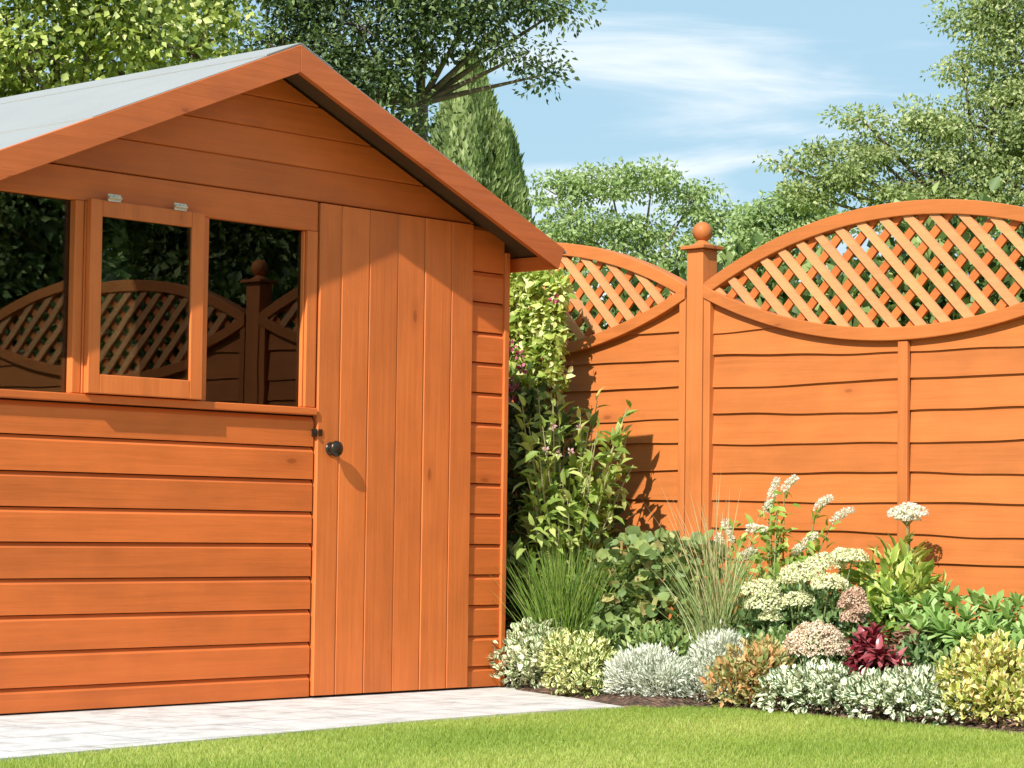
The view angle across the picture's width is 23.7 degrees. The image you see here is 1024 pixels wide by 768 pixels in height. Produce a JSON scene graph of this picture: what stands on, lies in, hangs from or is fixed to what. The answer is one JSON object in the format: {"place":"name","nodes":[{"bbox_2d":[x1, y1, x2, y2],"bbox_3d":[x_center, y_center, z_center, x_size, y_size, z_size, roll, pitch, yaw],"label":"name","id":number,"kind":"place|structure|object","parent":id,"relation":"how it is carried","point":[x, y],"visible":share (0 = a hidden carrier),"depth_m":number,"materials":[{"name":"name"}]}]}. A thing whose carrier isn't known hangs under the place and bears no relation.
{"place":"outdoors","nodes":[
{"label":"outdoors","id":0,"kind":"place"},
{"bbox_2d":[0,686,623,760],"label":"paved path","id":1,"kind":"structure","parent":0,"point":[35,734],"depth_m":7.05,"materials":[{"name":"stone"}]},
{"bbox_2d":[0,43,565,713],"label":"garden shed","id":2,"kind":"structure","parent":1,"relation":"on","point":[264,455],"depth_m":7.76,"materials":[{"name":"wood"}]},
{"bbox_2d":[65,200,70,392],"bbox_3d":[-1.429,-0.267,7.075,0.004,0.573,0.351,-2,-5,43],"label":"window pane","id":3,"kind":"structure","parent":2,"relation":"in","point":[70,200],"depth_m":7.20,"materials":[{"name":"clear glass"}]},
{"bbox_2d":[206,219,300,406],"bbox_3d":[-0.822,-0.221,7.729,0.004,0.573,0.403,-2,-5,43],"label":"window pane","id":4,"kind":"structure","parent":2,"relation":"in","point":[253,327],"depth_m":7.73,"materials":[{"name":"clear glass"}]},
{"bbox_2d":[308,203,473,695],"bbox_3d":[-0.384,0.224,8.128,0.066,1.590,0.738,-2,-5,43],"label":"door","id":5,"kind":"structure","parent":2,"relation":"in","point":[391,433],"depth_m":8.12,"materials":[{"name":"orange wood"}]},
{"bbox_2d":[0,0,1023,358],"label":"sky","id":6,"kind":"structure","parent":0,"point":[711,87],"materials":[{"name":"blue"}]},
{"bbox_2d":[0,704,1023,767],"bbox_3d":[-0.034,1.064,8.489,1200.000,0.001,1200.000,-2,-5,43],"label":"ground","id":7,"kind":"structure","parent":0,"point":[646,752],"depth_m":6.21,"materials":[{"name":"green plant"}]},
{"bbox_2d":[0,0,273,97],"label":"broadleaf tree","id":8,"kind":"object","parent":7,"relation":"on","point":[137,25],"visible":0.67,"depth_m":16.82,"materials":[{"name":"green plant"}]},
{"bbox_2d":[206,0,607,166],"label":"broadleaf tree","id":9,"kind":"object","parent":7,"relation":"on","point":[384,81],"visible":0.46,"depth_m":21.09,"materials":[{"name":"green plant"}]},
{"bbox_2d":[429,51,531,221],"bbox_3d":[-0.549,-0.814,28.027,3.010,6.194,2.915,1,-3,4],"label":"conifer tree","id":10,"kind":"object","parent":7,"relation":"on","point":[479,143],"visible":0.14,"depth_m":27.91,"materials":[{"name":"green plant"}]},
{"bbox_2d":[493,115,535,225],"bbox_3d":[-0.080,-0.448,29.051,2.064,5.594,2.123,-2,-5,43],"label":"conifer tree","id":11,"kind":"object","parent":7,"relation":"on","point":[516,157],"visible":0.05,"depth_m":29.12,"materials":[{"name":"green plant"}]},
{"bbox_2d":[102,199,1023,660],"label":"garden fence","id":12,"kind":"object","parent":7,"relation":"on","point":[710,379],"visible":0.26,"depth_m":8.59,"materials":[{"name":"orange wood"}]},
{"bbox_2d":[525,154,754,297],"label":"broadleaf tree","id":13,"kind":"object","parent":7,"relation":"on","point":[580,186],"visible":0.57,"depth_m":57.91,"materials":[{"name":"green plant"}]},
{"bbox_2d":[526,176,1023,340],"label":"hedge","id":14,"kind":"object","parent":7,"relation":"on","point":[942,301],"visible":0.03,"depth_m":9.68,"materials":[{"name":"green plant"}]},
{"bbox_2d":[714,179,860,271],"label":"broadleaf tree","id":15,"kind":"object","parent":7,"relation":"on","point":[767,222],"visible":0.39,"depth_m":43.72,"materials":[{"name":"green plant"}]},
{"bbox_2d":[752,0,1023,246],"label":"broadleaf tree","id":16,"kind":"object","parent":7,"relation":"on","point":[1006,159],"visible":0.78,"depth_m":29.56,"materials":[{"name":"green plant"}]},
{"bbox_2d":[502,666,1023,734],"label":"soil bed","id":17,"kind":"object","parent":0,"point":[658,701],"visible":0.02,"depth_m":7.73,"materials":[{"name":"brown soil"}]},
{"bbox_2d":[488,617,569,689],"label":"variegated shrub","id":18,"kind":"object","parent":17,"relation":"on","point":[525,656],"visible":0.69,"depth_m":8.38,"materials":[{"name":"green plant"}]},
{"bbox_2d":[508,268,576,531],"bbox_3d":[0.070,0.301,9.319,0.432,1.640,0.238,-2,-5,43],"label":"climbing plant","id":19,"kind":"object","parent":17,"relation":"on","point":[534,334],"visible":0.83,"depth_m":9.30,"materials":[{"name":"green plant"}]},
{"bbox_2d":[505,336,633,663],"bbox_3d":[0.052,0.446,9.124,1.097,1.333,0.681,-2,-5,43],"label":"evergreen shrub","id":20,"kind":"object","parent":17,"relation":"on","point":[515,456],"visible":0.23,"depth_m":9.17,"materials":[{"name":"green plant"}]},
{"bbox_2d":[507,376,637,614],"bbox_3d":[0.216,0.519,9.001,0.512,1.098,0.861,1,-3,-5],"label":"flowering shrub","id":21,"kind":"object","parent":17,"relation":"on","point":[561,513],"visible":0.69,"depth_m":8.84,"materials":[{"name":"green plant"}]},
{"bbox_2d":[494,541,654,681],"bbox_3d":[0.184,0.785,8.525,0.739,0.503,0.597,1,-3,-11],"label":"grass clump","id":22,"kind":"object","parent":17,"relation":"on","point":[565,607],"visible":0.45,"depth_m":8.46,"materials":[{"name":"green plant"}]},
{"bbox_2d":[536,626,617,697],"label":"variegated shrub","id":23,"kind":"object","parent":17,"relation":"on","point":[579,663],"visible":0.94,"depth_m":8.04,"materials":[{"name":"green plant"}]},
{"bbox_2d":[573,613,625,679],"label":"leafy plant","id":24,"kind":"object","parent":17,"relation":"on","point":[601,625],"visible":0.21,"depth_m":8.36,"materials":[{"name":"green plant"}]},
{"bbox_2d":[596,640,698,698],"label":"silver shrub","id":25,"kind":"object","parent":17,"relation":"on","point":[637,668],"visible":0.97,"depth_m":7.84,"materials":[{"name":"grey plant"}]},
{"bbox_2d":[578,525,731,657],"bbox_3d":[0.462,0.785,8.477,0.600,0.591,0.463,-2,-5,43],"label":"round leaved shrub","id":26,"kind":"object","parent":17,"relation":"on","point":[637,611],"visible":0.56,"depth_m":8.41,"materials":[{"name":"green plant"}]},
{"bbox_2d":[617,619,700,680],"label":"leafy plant","id":27,"kind":"object","parent":17,"relation":"on","point":[662,633],"visible":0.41,"depth_m":8.12,"materials":[{"name":"green plant"}]},
{"bbox_2d":[602,475,804,684],"bbox_3d":[0.693,0.656,8.190,0.722,0.755,0.740,-2,-5,43],"label":"grass clump","id":28,"kind":"object","parent":17,"relation":"on","point":[712,608],"visible":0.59,"depth_m":8.17,"materials":[{"name":"plant"}]},
{"bbox_2d":[666,619,757,702],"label":"silver shrub","id":29,"kind":"object","parent":17,"relation":"on","point":[716,645],"visible":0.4,"depth_m":7.79,"materials":[{"name":"grey plant"}]},
{"bbox_2d":[699,631,795,708],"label":"orange tipped shrub","id":30,"kind":"object","parent":17,"relation":"on","point":[763,654],"visible":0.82,"depth_m":7.66,"materials":[{"name":"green plant"}]},
{"bbox_2d":[714,475,854,632],"bbox_3d":[0.906,0.669,8.275,0.166,0.730,0.604,4,-4,-42],"label":"white spike plant","id":31,"kind":"object","parent":17,"relation":"on","point":[812,536],"visible":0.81,"depth_m":8.29,"materials":[{"name":"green plant"}]},
{"bbox_2d":[683,577,891,689],"bbox_3d":[0.950,0.860,8.119,0.866,0.444,0.580,-2,-5,43],"label":"evergreen shrub","id":32,"kind":"object","parent":17,"relation":"on","point":[839,657],"visible":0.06,"depth_m":8.11,"materials":[{"name":"green plant"}]},
{"bbox_2d":[755,623,837,697],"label":"leafy plant","id":33,"kind":"object","parent":17,"relation":"on","point":[782,632],"visible":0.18,"depth_m":7.77,"materials":[{"name":"green plant"}]},
{"bbox_2d":[732,546,868,661],"bbox_3d":[0.945,0.794,7.992,0.510,0.530,0.430,-2,-5,43],"label":"flowering sedum","id":34,"kind":"object","parent":17,"relation":"on","point":[809,602],"visible":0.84,"depth_m":7.92,"materials":[{"name":"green plant"}]},
{"bbox_2d":[750,655,875,714],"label":"variegated shrub","id":35,"kind":"object","parent":17,"relation":"on","point":[812,682],"visible":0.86,"depth_m":7.48,"materials":[{"name":"white plant"}]},
{"bbox_2d":[781,619,850,668],"bbox_3d":[0.956,0.889,7.703,0.237,0.301,0.223,-2,-5,43],"label":"flowering sedum","id":36,"kind":"object","parent":17,"relation":"on","point":[824,630],"visible":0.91,"depth_m":7.65,"materials":[{"name":"pink plant"}]},
{"bbox_2d":[685,689,1023,729],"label":"mulch chips","id":37,"kind":"object","parent":17,"relation":"on","point":[972,720],"visible":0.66,"depth_m":7.26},
{"bbox_2d":[833,586,882,663],"bbox_3d":[1.095,0.841,7.746,0.155,0.405,0.157,-1,-4,22],"label":"flowering sedum","id":38,"kind":"object","parent":17,"relation":"on","point":[855,613],"visible":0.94,"depth_m":7.71,"materials":[{"name":"pink plant"}]},
{"bbox_2d":[842,620,912,703],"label":"red leaved plant","id":39,"kind":"object","parent":17,"relation":"on","point":[869,647],"visible":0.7,"depth_m":7.49,"materials":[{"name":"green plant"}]},
{"bbox_2d":[833,531,950,643],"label":"pointed leaf shrub","id":40,"kind":"object","parent":17,"relation":"on","point":[905,570],"visible":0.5,"depth_m":7.87,"materials":[{"name":"green plant"}]},
{"bbox_2d":[888,623,926,657],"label":"rust leaved plant","id":41,"kind":"object","parent":17,"relation":"on","point":[900,636],"visible":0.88,"depth_m":7.58,"materials":[{"name":"brown plant"}]},
{"bbox_2d":[887,502,928,587],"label":"white flower plant","id":42,"kind":"object","parent":17,"relation":"on","point":[904,513],"visible":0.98,"depth_m":8.09,"materials":[{"name":"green plant"}]},
{"bbox_2d":[833,658,983,724],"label":"variegated shrub","id":43,"kind":"object","parent":17,"relation":"on","point":[918,689],"visible":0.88,"depth_m":7.23,"materials":[{"name":"white plant"}]},
{"bbox_2d":[880,586,953,643],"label":"whorled leaf plant","id":44,"kind":"object","parent":17,"relation":"on","point":[904,615],"visible":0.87,"depth_m":7.65,"materials":[{"name":"green plant"}]},
{"bbox_2d":[890,630,957,700],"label":"evergreen shrub","id":45,"kind":"object","parent":17,"relation":"on","point":[924,644],"visible":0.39,"depth_m":7.50,"materials":[{"name":"green plant"}]},
{"bbox_2d":[850,608,1016,704],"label":"evergreen shrub","id":46,"kind":"object","parent":17,"relation":"on","point":[920,653],"visible":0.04,"depth_m":7.67,"materials":[{"name":"green plant"}]},
{"bbox_2d":[923,578,988,673],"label":"whorled leaf plant","id":47,"kind":"object","parent":17,"relation":"on","point":[943,623],"visible":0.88,"depth_m":7.54,"materials":[{"name":"green plant"}]},
{"bbox_2d":[925,632,1019,704],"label":"leafy plant","id":48,"kind":"object","parent":17,"relation":"on","point":[945,651],"visible":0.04,"depth_m":7.42,"materials":[{"name":"green plant"}]},
{"bbox_2d":[930,628,1023,726],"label":"yellow leaved shrub","id":49,"kind":"object","parent":17,"relation":"on","point":[994,687],"visible":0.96,"depth_m":7.07,"materials":[{"name":"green plant"}]},
{"bbox_2d":[959,589,1023,669],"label":"whorled leaf plant","id":50,"kind":"object","parent":17,"relation":"on","point":[1006,614],"visible":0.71,"depth_m":7.43,"materials":[{"name":"green plant"}]}
]}

